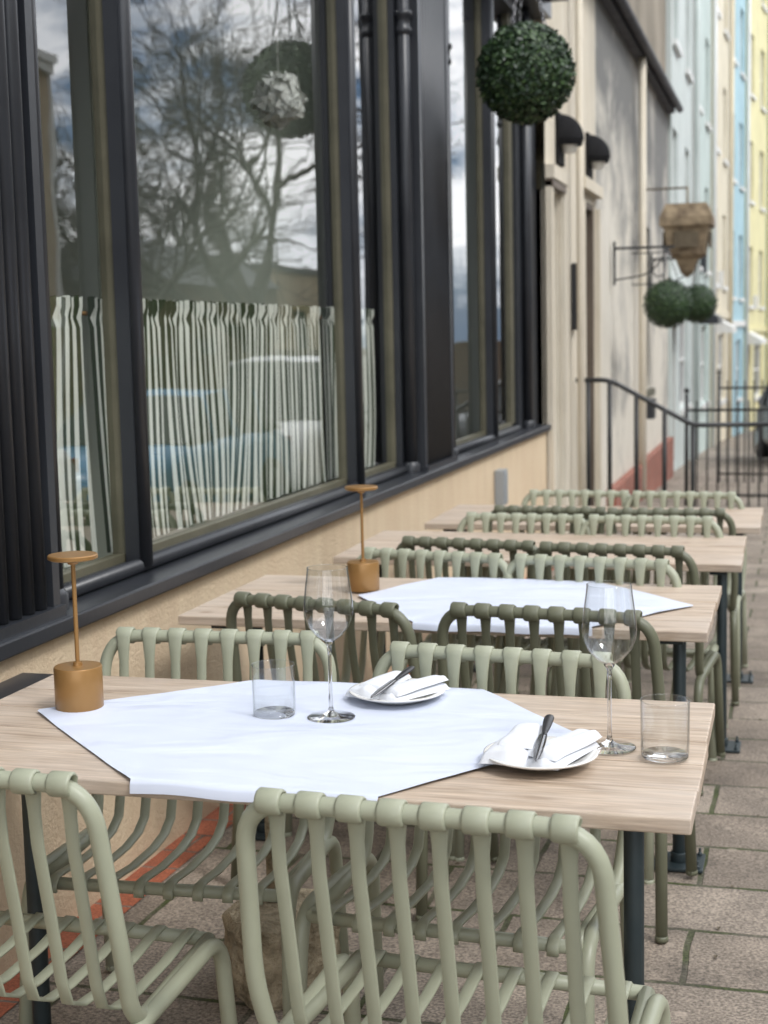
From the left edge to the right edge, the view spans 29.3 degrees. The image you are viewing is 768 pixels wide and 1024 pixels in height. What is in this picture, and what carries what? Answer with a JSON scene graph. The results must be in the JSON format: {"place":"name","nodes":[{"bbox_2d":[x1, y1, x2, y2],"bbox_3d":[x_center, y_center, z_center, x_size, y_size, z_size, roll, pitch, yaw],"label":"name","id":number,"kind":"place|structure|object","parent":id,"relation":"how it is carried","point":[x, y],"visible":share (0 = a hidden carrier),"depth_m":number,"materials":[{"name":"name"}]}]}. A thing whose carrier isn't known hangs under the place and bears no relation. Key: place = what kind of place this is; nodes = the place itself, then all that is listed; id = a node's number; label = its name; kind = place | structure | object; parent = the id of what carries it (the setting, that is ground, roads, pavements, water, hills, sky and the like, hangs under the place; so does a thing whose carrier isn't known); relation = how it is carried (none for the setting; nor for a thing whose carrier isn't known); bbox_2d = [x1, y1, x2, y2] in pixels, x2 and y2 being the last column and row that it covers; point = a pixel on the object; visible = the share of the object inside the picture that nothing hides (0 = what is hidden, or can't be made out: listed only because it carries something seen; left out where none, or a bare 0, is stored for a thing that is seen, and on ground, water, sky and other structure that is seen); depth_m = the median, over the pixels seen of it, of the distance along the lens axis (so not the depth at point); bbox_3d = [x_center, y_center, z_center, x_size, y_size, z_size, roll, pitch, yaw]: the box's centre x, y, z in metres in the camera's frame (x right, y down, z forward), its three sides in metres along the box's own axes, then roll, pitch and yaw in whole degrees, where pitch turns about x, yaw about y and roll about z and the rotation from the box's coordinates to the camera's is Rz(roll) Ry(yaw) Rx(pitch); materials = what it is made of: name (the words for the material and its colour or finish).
{"place":"outdoors","nodes":[
{"label":"outdoors","id":0,"kind":"place"},
{"bbox_2d":[0,430,767,1023],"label":"pavement","id":1,"kind":"structure","parent":0,"point":[688,976],"depth_m":3.90,"materials":[{"name":"grey stone"}]},
{"bbox_2d":[0,767,237,1023],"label":"outdoor dining chair","id":2,"kind":"object","parent":1,"relation":"on","point":[31,785],"visible":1,"depth_m":2.37,"materials":[{"name":"green metal"}]},
{"bbox_2d":[19,627,348,1023],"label":"outdoor dining chair","id":3,"kind":"object","parent":1,"relation":"on","point":[309,642],"visible":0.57,"depth_m":3.31,"materials":[{"name":"green metal"}]},
{"bbox_2d":[0,568,554,1016],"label":"terracotta strip","id":4,"kind":"object","parent":1,"relation":"on","point":[205,832],"visible":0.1,"depth_m":4.20,"materials":[{"name":"tile"}]},
{"bbox_2d":[222,816,342,1010],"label":"stone block","id":5,"kind":"structure","parent":1,"relation":"on","point":[270,925],"depth_m":3.32,"materials":[{"name":"stone"}]},
{"bbox_2d":[0,675,714,1023],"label":"dining table","id":6,"kind":"object","parent":1,"relation":"on","point":[634,795],"visible":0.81,"depth_m":2.62,"materials":[{"name":"wood"}]},
{"bbox_2d":[38,679,570,801],"bbox_3d":[-0.124,0.427,2.794,0.841,0.045,0.869,-5,8,-29],"label":"table cover","id":7,"kind":"object","parent":6,"relation":"on","point":[221,742],"visible":0.87,"depth_m":2.71,"materials":[{"name":"white fabric"}]},
{"bbox_2d":[47,551,103,712],"bbox_3d":[-0.622,0.240,2.967,0.100,0.314,0.100,1,7,16],"label":"cordless table lamp","id":8,"kind":"object","parent":7,"relation":"on","point":[78,685],"visible":1,"depth_m":2.94,"materials":[{"name":"brown metal"}]},
{"bbox_2d":[251,659,295,719],"bbox_3d":[-0.216,0.347,2.877,0.086,0.102,0.086,1,7,16],"label":"water tumbler","id":9,"kind":"object","parent":7,"relation":"on","point":[275,712],"visible":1,"depth_m":2.87,"materials":[{"name":"clear glass"}]},
{"bbox_2d":[303,564,354,722],"bbox_3d":[-0.106,0.252,2.839,0.097,0.295,0.097,1,7,16],"label":"wine glass","id":10,"kind":"object","parent":7,"relation":"on","point":[330,715],"visible":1,"depth_m":2.84,"materials":[{"name":"clear glass"}]},
{"bbox_2d":[349,678,445,704],"bbox_3d":[0.028,0.370,2.995,0.198,0.019,0.198,1,7,16],"label":"side plate","id":11,"kind":"object","parent":7,"relation":"on","point":[418,699],"visible":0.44,"depth_m":2.93,"materials":[{"name":"white ceramic"}]},
{"bbox_2d":[345,671,450,703],"bbox_3d":[0.032,0.353,2.997,0.179,0.036,0.147,-8,9,-42],"label":"folded napkin","id":12,"kind":"object","parent":11,"relation":"on","point":[404,688],"visible":0.97,"depth_m":2.97,"materials":[{"name":"white fabric"}]},
{"bbox_2d":[371,666,414,697],"bbox_3d":[0.016,0.344,2.983,0.018,0.026,0.187,2,8,28],"label":"table knife","id":13,"kind":"object","parent":12,"relation":"on","point":[403,673],"visible":1,"depth_m":2.99,"materials":[{"name":"metal"}]},
{"bbox_2d":[483,736,598,770],"bbox_3d":[0.270,0.421,2.530,0.198,0.019,0.198,1,7,16],"label":"side plate","id":14,"kind":"object","parent":6,"relation":"on","point":[592,755],"visible":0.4,"depth_m":2.47,"materials":[{"name":"white ceramic"}]},
{"bbox_2d":[478,723,602,770],"bbox_3d":[0.275,0.400,2.532,0.171,0.045,0.175,2,8,27],"label":"folded napkin","id":15,"kind":"object","parent":14,"relation":"on","point":[515,745],"visible":0.94,"depth_m":2.50,"materials":[{"name":"white fabric"}]},
{"bbox_2d":[533,714,553,760],"bbox_3d":[0.271,0.386,2.519,0.019,0.035,0.177,1,7,16],"label":"table knife","id":16,"kind":"object","parent":14,"relation":"on","point":[548,720],"visible":1,"depth_m":2.52,"materials":[{"name":"metal"}]},
{"bbox_2d":[582,580,636,754],"bbox_3d":[0.399,0.273,2.604,0.097,0.295,0.097,1,7,16],"label":"wine glass","id":17,"kind":"object","parent":6,"relation":"on","point":[609,744],"visible":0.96,"depth_m":2.61,"materials":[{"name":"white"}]},
{"bbox_2d":[640,694,689,762],"bbox_3d":[0.487,0.375,2.547,0.086,0.102,0.086,1,7,16],"label":"water tumbler","id":18,"kind":"object","parent":6,"relation":"on","point":[662,754],"visible":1,"depth_m":2.54,"materials":[{"name":"clear glass"}]},
{"bbox_2d":[226,591,498,920],"bbox_3d":[-0.060,0.605,4.081,0.605,0.832,0.526,2,8,27],"label":"outdoor dining chair","id":19,"kind":"object","parent":1,"relation":"on","point":[329,607],"visible":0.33,"depth_m":3.83,"materials":[{"name":"green plastic"}]},
{"bbox_2d":[285,547,512,861],"bbox_3d":[0.057,0.563,4.555,0.605,0.832,0.526,2,8,25],"label":"outdoor dining chair","id":20,"kind":"object","parent":1,"relation":"on","point":[494,561],"visible":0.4,"depth_m":4.69,"materials":[{"name":"green plastic"}]},
{"bbox_2d":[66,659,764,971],"bbox_3d":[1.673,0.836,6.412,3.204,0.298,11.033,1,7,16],"label":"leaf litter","id":21,"kind":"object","parent":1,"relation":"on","point":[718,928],"visible":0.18,"depth_m":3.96,"materials":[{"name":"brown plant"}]},
{"bbox_2d":[178,575,721,873],"bbox_3d":[0.226,0.624,4.310,1.457,0.744,0.708,1,7,16],"label":"dining table","id":22,"kind":"object","parent":1,"relation":"on","point":[678,628],"visible":0.37,"depth_m":4.12,"materials":[{"name":"wood"}]},
{"bbox_2d":[344,485,379,591],"bbox_3d":[-0.065,0.079,4.422,0.100,0.314,0.100,1,7,16],"label":"cordless table lamp","id":23,"kind":"object","parent":22,"relation":"on","point":[363,572],"visible":1,"depth_m":4.40,"materials":[{"name":"brown metal"}]},
{"bbox_2d":[359,577,692,635],"bbox_3d":[0.393,0.271,4.219,0.971,0.045,0.730,1,7,16],"label":"table cover","id":24,"kind":"object","parent":22,"relation":"on","point":[424,605],"visible":0.69,"depth_m":4.24,"materials":[{"name":"white fabric"}]},
{"bbox_2d":[236,787,670,1023],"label":"outdoor dining chair","id":25,"kind":"object","parent":1,"relation":"on","point":[338,973],"visible":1,"depth_m":2.14,"materials":[{"name":"green metal"}]},
{"bbox_2d":[295,641,630,1023],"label":"outdoor dining chair","id":26,"kind":"object","parent":1,"relation":"on","point":[512,659],"visible":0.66,"depth_m":3.02,"materials":[{"name":"green metal"}]},
{"bbox_2d":[394,536,581,695],"bbox_3d":[0.395,0.474,5.335,0.605,0.832,0.526,2,7,24],"label":"outdoor dining chair","id":27,"kind":"object","parent":1,"relation":"on","point":[512,547],"visible":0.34,"depth_m":5.09,"materials":[{"name":"green plastic"}]},
{"bbox_2d":[425,512,592,687],"bbox_3d":[0.492,0.445,5.729,0.605,0.832,0.526,1,7,20],"label":"outdoor dining chair","id":28,"kind":"object","parent":1,"relation":"on","point":[531,519],"visible":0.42,"depth_m":5.90,"materials":[{"name":"green plastic"}]},
{"bbox_2d":[333,531,746,752],"bbox_3d":[0.616,0.496,5.581,1.463,0.743,0.718,1,7,16],"label":"dining table","id":29,"kind":"object","parent":1,"relation":"on","point":[720,558],"visible":0.31,"depth_m":5.47,"materials":[{"name":"wood"}]},
{"bbox_2d":[487,505,620,668],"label":"outdoor dining chair","id":30,"kind":"object","parent":1,"relation":"on","point":[585,511],"visible":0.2,"depth_m":6.26,"materials":[{"name":"green plastic"}]},
{"bbox_2d":[449,553,681,884],"bbox_3d":[0.550,0.577,4.336,0.605,0.832,0.526,2,7,23],"label":"outdoor dining chair","id":31,"kind":"object","parent":1,"relation":"on","point":[599,564],"visible":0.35,"depth_m":4.48,"materials":[{"name":"green plastic"}]},
{"bbox_2d":[437,602,697,943],"bbox_3d":[0.489,0.615,3.893,0.605,0.832,0.526,1,7,21],"label":"outdoor dining chair","id":32,"kind":"object","parent":1,"relation":"on","point":[534,615],"visible":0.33,"depth_m":3.62,"materials":[{"name":"green plastic"}]},
{"bbox_2d":[519,489,633,681],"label":"outdoor dining chair","id":33,"kind":"object","parent":1,"relation":"on","point":[585,495],"visible":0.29,"depth_m":7.10,"materials":[{"name":"green plastic"}]},
{"bbox_2d":[424,505,762,682],"bbox_3d":[0.988,0.383,6.792,1.467,0.743,0.718,1,7,16],"label":"dining table","id":34,"kind":"object","parent":1,"relation":"on","point":[747,520],"visible":0.35,"depth_m":6.59,"materials":[{"name":"wood"}]},
{"bbox_2d":[575,0,645,505],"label":"downpipe","id":35,"kind":"object","parent":1,"relation":"on","point":[580,227],"visible":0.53,"depth_m":12.23,"materials":[{"name":"beige metal"}]},
{"bbox_2d":[529,541,724,795],"bbox_3d":[0.847,0.488,5.120,0.605,0.832,0.526,1,7,22],"label":"outdoor dining chair","id":36,"kind":"object","parent":1,"relation":"on","point":[703,662],"visible":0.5,"depth_m":4.91,"materials":[{"name":"green plastic"}]},
{"bbox_2d":[557,514,727,760],"bbox_3d":[0.976,0.454,5.563,0.605,0.832,0.526,1,7,18],"label":"outdoor dining chair","id":37,"kind":"object","parent":1,"relation":"on","point":[708,523],"visible":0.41,"depth_m":5.70,"materials":[{"name":"green plastic"}]},
{"bbox_2d":[597,507,738,705],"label":"outdoor dining chair","id":38,"kind":"object","parent":1,"relation":"on","point":[720,514],"visible":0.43,"depth_m":6.13,"materials":[{"name":"green plastic"}]},
{"bbox_2d":[576,378,767,534],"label":"handrail","id":39,"kind":"object","parent":1,"relation":"on","point":[638,396],"visible":0.88,"depth_m":12.31,"materials":[{"name":"metal"}]},
{"bbox_2d":[621,491,747,688],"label":"outdoor dining chair","id":40,"kind":"object","parent":1,"relation":"on","point":[690,496],"visible":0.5,"depth_m":6.91,"materials":[{"name":"green plastic"}]},
{"bbox_2d":[684,388,767,506],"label":"iron railing","id":41,"kind":"object","parent":1,"relation":"on","point":[686,459],"visible":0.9,"depth_m":16.13,"materials":[{"name":"black metal"}]},
{"bbox_2d":[717,370,767,482],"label":"iron railing","id":42,"kind":"object","parent":1,"relation":"on","point":[719,387],"visible":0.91,"depth_m":19.94,"materials":[{"name":"metal"}]},
{"bbox_2d":[743,0,767,430],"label":"facade","id":43,"kind":"structure","parent":1,"relation":"on","point":[758,159],"depth_m":42.85,"materials":[{"name":"yellow paint"}]},
{"bbox_2d":[743,0,767,432],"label":"cornice and downpipe","id":44,"kind":"structure","parent":43,"relation":"attached to","point":[758,329],"depth_m":40.36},
{"bbox_2d":[748,295,766,344],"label":"porch hood","id":45,"kind":"object","parent":43,"relation":"attached to","point":[754,338],"visible":0.86,"depth_m":40.85,"materials":[{"name":"white paint"}]},
{"bbox_2d":[754,385,767,457],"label":"parked car","id":46,"kind":"object","parent":1,"relation":"on","point":[765,429],"visible":0.66,"depth_m":25.60,"materials":[{"name":"paint"}]},
{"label":"room floor","id":47,"kind":"structure","parent":0,"visible":0},
{"bbox_2d":[35,0,479,569],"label":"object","id":48,"kind":"structure","parent":47,"relation":"on","point":[231,198],"depth_m":7.75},
{"bbox_2d":[249,0,308,130],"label":"paper pendant lamp","id":49,"kind":"object","parent":48,"relation":"hanging from","point":[278,100],"visible":1,"depth_m":6.85,"materials":[{"name":"white paper"}]},
{"bbox_2d":[450,0,568,20],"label":"fascia","id":50,"kind":"structure","parent":48,"relation":"attached to","point":[466,7],"depth_m":10.36,"materials":[{"name":"beige paint"}]},
{"bbox_2d":[475,0,576,125],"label":"hanging topiary ball","id":51,"kind":"object","parent":50,"relation":"hanging from","point":[525,72],"visible":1,"depth_m":7.22,"materials":[{"name":"green plant"}]},
{"bbox_3d":[-4.410,-7.038,3.999,7.200,6.810,14.980,1,7,16],"label":"upper wall","id":52,"kind":"object","parent":48,"relation":"on","visible":0},
{"bbox_2d":[628,0,665,73],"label":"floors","id":53,"kind":"structure","parent":52,"relation":"attached to","point":[650,15],"depth_m":19.27,"materials":[{"name":"beige paint"}]},
{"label":"ground","id":54,"kind":"structure","parent":0,"visible":0},
{"bbox_2d":[0,432,546,975],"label":"wall","id":55,"kind":"structure","parent":54,"relation":"on","point":[416,508],"depth_m":4.75,"materials":[{"name":"beige paint"}]},
{"bbox_2d":[0,673,53,698],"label":"pilaster plinth","id":56,"kind":"structure","parent":55,"relation":"attached to","point":[12,685],"depth_m":3.45,"materials":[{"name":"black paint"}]},
{"bbox_2d":[0,424,550,661],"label":"window sill","id":57,"kind":"structure","parent":55,"relation":"on","point":[106,601],"depth_m":4.78,"materials":[{"name":"black paint"}]},
{"bbox_2d":[0,0,66,640],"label":"fluted pilaster","id":58,"kind":"object","parent":57,"relation":"on","point":[29,587],"visible":1,"depth_m":3.55,"materials":[{"name":"black paint"}]},
{"bbox_2d":[31,0,419,609],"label":"window frame","id":59,"kind":"object","parent":57,"relation":"on","point":[137,549],"visible":0.78,"depth_m":6.15,"materials":[{"name":"black paint"}]},
{"bbox_2d":[82,311,321,318],"bbox_3d":[-0.565,-0.741,5.557,0.014,0.014,3.700,1,7,16],"label":"curtain rod","id":60,"kind":"object","parent":59,"relation":"attached to","point":[84,313],"visible":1,"depth_m":4.38,"materials":[{"name":"brown metal"}]},
{"bbox_2d":[50,295,96,567],"bbox_3d":[-0.961,-0.215,4.101,0.030,0.780,0.636,1,7,16],"label":"striped curtain","id":61,"kind":"object","parent":60,"relation":"hanging from","point":[78,529],"visible":0.39,"depth_m":4.29,"materials":[{"name":"fabric"}]},
{"bbox_2d":[87,296,325,552],"bbox_3d":[-0.574,-0.390,5.484,0.032,0.780,2.232,1,7,16],"label":"striped curtain","id":62,"kind":"object","parent":60,"relation":"hanging from","point":[234,392],"visible":0.86,"depth_m":5.40,"materials":[{"name":"fabric"}]},
{"bbox_2d":[322,306,375,479],"bbox_3d":[-0.158,-0.577,6.968,0.032,0.780,0.794,1,7,16],"label":"striped curtain","id":63,"kind":"object","parent":60,"relation":"hanging from","point":[367,316],"visible":0.42,"depth_m":6.77,"materials":[{"name":"fabric"}]},
{"bbox_2d":[319,0,456,471],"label":"fluted pilaster","id":64,"kind":"object","parent":57,"relation":"on","point":[431,203],"visible":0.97,"depth_m":7.41,"materials":[{"name":"black paint"}]},
{"bbox_2d":[447,0,537,457],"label":"window frame","id":65,"kind":"object","parent":57,"relation":"on","point":[521,254],"visible":0.38,"depth_m":10.13,"materials":[{"name":"black paint"}]},
{"bbox_2d":[493,1,508,425],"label":"window glass","id":66,"kind":"object","parent":65,"relation":"attached to","point":[502,255],"visible":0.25,"depth_m":10.06,"materials":[{"name":"clear glass"}]},
{"bbox_2d":[494,469,507,504],"bbox_3d":[0.738,-0.156,9.210,0.062,0.220,0.140,1,7,16],"label":"meter box","id":67,"kind":"object","parent":55,"relation":"attached to","point":[501,486],"visible":0.88,"depth_m":9.15,"materials":[{"name":"grey plastic"}]},
{"bbox_2d":[535,159,544,188],"bbox_3d":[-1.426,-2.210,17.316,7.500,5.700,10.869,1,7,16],"label":"window pane","id":68,"kind":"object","parent":54,"relation":"on","point":[540,173],"depth_m":13.63,"materials":[{"name":"black glass"}]},
{"bbox_2d":[453,0,595,162],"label":"cream wall","id":69,"kind":"structure","parent":68,"relation":"on","point":[562,21],"depth_m":12.74,"materials":[{"name":"beige paint"}]},
{"bbox_2d":[585,132,610,179],"bbox_3d":[1.908,-3.155,13.034,0.202,0.390,0.310,1,7,16],"label":"wall lantern","id":70,"kind":"object","parent":69,"relation":"attached to","point":[597,154],"depth_m":12.93,"materials":[{"name":"black metal"}]},
{"bbox_2d":[600,0,682,113],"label":"eaves gutter","id":71,"kind":"object","parent":69,"relation":"on","point":[622,16],"visible":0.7,"depth_m":16.15,"materials":[{"name":"metal"}]},
{"bbox_2d":[536,120,572,505],"bbox_3d":[1.353,-0.866,11.700,0.100,4.250,1.300,1,7,16],"label":"doorway wall","id":72,"kind":"structure","parent":54,"relation":"on","point":[541,278],"depth_m":11.48,"materials":[{"name":"beige paint"}]},
{"bbox_2d":[555,111,583,166],"bbox_3d":[1.454,-2.900,11.415,0.202,0.390,0.310,1,7,16],"label":"wall lantern","id":73,"kind":"object","parent":72,"relation":"attached to","point":[569,136],"depth_m":11.31,"materials":[{"name":"black metal"}]},
{"bbox_2d":[571,263,576,329],"bbox_3d":[1.600,-1.794,12.246,0.058,0.550,0.140,1,7,16],"label":"door sign","id":74,"kind":"object","parent":72,"relation":"attached to","point":[574,292],"visible":0.73,"depth_m":12.18,"materials":[{"name":"black paint"}]},
{"bbox_2d":[595,0,667,505],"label":"stained wall","id":75,"kind":"structure","parent":54,"relation":"on","point":[616,83],"depth_m":15.98,"materials":[{"name":"beige paint"}]},
{"bbox_2d":[545,164,603,532],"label":"door surrounds","id":76,"kind":"object","parent":75,"relation":"attached to","point":[592,188],"visible":0.58,"depth_m":11.60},
{"bbox_2d":[570,151,595,505],"bbox_3d":[1.588,-1.043,13.130,0.420,4.250,1.598,1,7,16],"label":"recessed doorway","id":77,"kind":"structure","parent":75,"relation":"attached to","point":[590,279],"depth_m":13.52,"materials":[{"name":"beige concrete"}]},
{"bbox_2d":[545,178,565,193],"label":"timber trim","id":78,"kind":"structure","parent":77,"relation":"attached to","point":[559,188],"depth_m":11.06,"materials":[{"name":"beige wood"}]},
{"bbox_2d":[607,437,673,505],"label":"brick plinth","id":79,"kind":"structure","parent":75,"relation":"attached to","point":[625,481],"depth_m":18.38,"materials":[{"name":"red brick"}]},
{"bbox_2d":[632,248,664,284],"bbox_3d":[2.990,-2.751,16.600,0.380,0.450,0.017,1,7,16],"label":"sign bracket","id":80,"kind":"object","parent":75,"relation":"attached to","point":[663,260],"visible":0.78,"depth_m":16.57,"materials":[{"name":"metal"}]},
{"bbox_2d":[646,398,658,418],"bbox_3d":[3.222,-1.255,17.822,0.198,0.240,0.340,1,7,16],"label":"letter box","id":81,"kind":"object","parent":75,"relation":"attached to","point":[650,411],"visible":0.53,"depth_m":17.68,"materials":[{"name":"black paint"}]},
{"bbox_2d":[613,242,692,328],"bbox_3d":[2.731,-2.269,14.696,0.760,0.880,0.501,4,9,40],"label":"hanging topiary ball","id":82,"kind":"object","parent":75,"relation":"attached to","point":[669,304],"visible":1,"depth_m":14.52,"materials":[{"name":"green plant"}]},
{"bbox_2d":[646,186,714,277],"bbox_3d":[3.582,-3.388,17.818,0.810,1.100,0.620,1,7,16],"label":"hanging planter","id":83,"kind":"object","parent":75,"relation":"attached to","point":[687,227],"visible":0.91,"depth_m":17.55,"materials":[{"name":"brown wicker"}]},
{"bbox_2d":[650,254,717,323],"bbox_3d":[3.760,-2.784,18.308,0.794,0.884,0.504,-2,7,-7],"label":"hanging topiary ball","id":84,"kind":"object","parent":75,"relation":"attached to","point":[704,298],"visible":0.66,"depth_m":18.20,"materials":[{"name":"green plant"}]},
{"bbox_2d":[666,0,667,77],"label":"drainpipe","id":85,"kind":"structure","parent":54,"relation":"on","point":[667,38],"depth_m":20.93,"materials":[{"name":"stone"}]},
{"bbox_2d":[672,0,693,470],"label":"facade","id":86,"kind":"structure","parent":54,"relation":"on","point":[682,66],"depth_m":23.83,"materials":[{"name":"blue paint"}]},
{"bbox_2d":[668,0,699,458],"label":"cornice and downpipe","id":87,"kind":"structure","parent":86,"relation":"attached to","point":[697,173],"depth_m":25.62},
{"bbox_2d":[692,0,711,453],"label":"facade","id":88,"kind":"structure","parent":54,"relation":"on","point":[705,169],"depth_m":29.65,"materials":[{"name":"white paint"}]},
{"bbox_2d":[692,0,717,447],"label":"cornice and downpipe","id":89,"kind":"structure","parent":88,"relation":"attached to","point":[714,201],"depth_m":30.50,"materials":[{"name":"white paint"}]},
{"bbox_2d":[699,255,722,323],"bbox_3d":[6.075,-4.202,27.424,0.448,1.380,1.900,1,7,16],"label":"porch hood","id":90,"kind":"object","parent":88,"relation":"attached to","point":[716,318],"visible":0.54,"depth_m":27.08,"materials":[{"name":"black paint"}]},
{"bbox_2d":[709,0,729,446],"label":"facade","id":91,"kind":"structure","parent":54,"relation":"on","point":[722,149],"depth_m":34.30,"materials":[{"name":"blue paint"}]},
{"bbox_2d":[716,271,736,332],"bbox_3d":[7.481,-4.621,32.203,0.448,1.380,1.900,1,7,17],"label":"porch hood","id":92,"kind":"object","parent":91,"relation":"attached to","point":[725,327],"visible":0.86,"depth_m":31.46,"materials":[{"name":"white paint"}]},
{"bbox_2d":[727,0,745,435],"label":"facade","id":93,"kind":"structure","parent":54,"relation":"on","point":[739,177],"depth_m":38.58,"materials":[{"name":"white paint"}]},
{"bbox_2d":[727,0,750,432],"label":"cornice and downpipe","id":94,"kind":"structure","parent":93,"relation":"attached to","point":[745,323],"depth_m":39.55,"materials":[{"name":"white paint"}]},
{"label":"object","id":95,"kind":"object","parent":54,"relation":"on","visible":0},
{"bbox_2d":[710,0,734,446],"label":"cornice and downpipe","id":96,"kind":"structure","parent":95,"relation":"attached to","point":[727,315],"depth_m":35.32,"materials":[{"name":"metal"}]},
{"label":"facade","id":97,"kind":"object","parent":54,"relation":"on","visible":0},
{"bbox_2d":[765,112,767,385],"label":"cornice and downpipe","id":98,"kind":"structure","parent":97,"relation":"attached to","point":[766,245],"depth_m":45.12,"materials":[{"name":"metal"}]}
]}

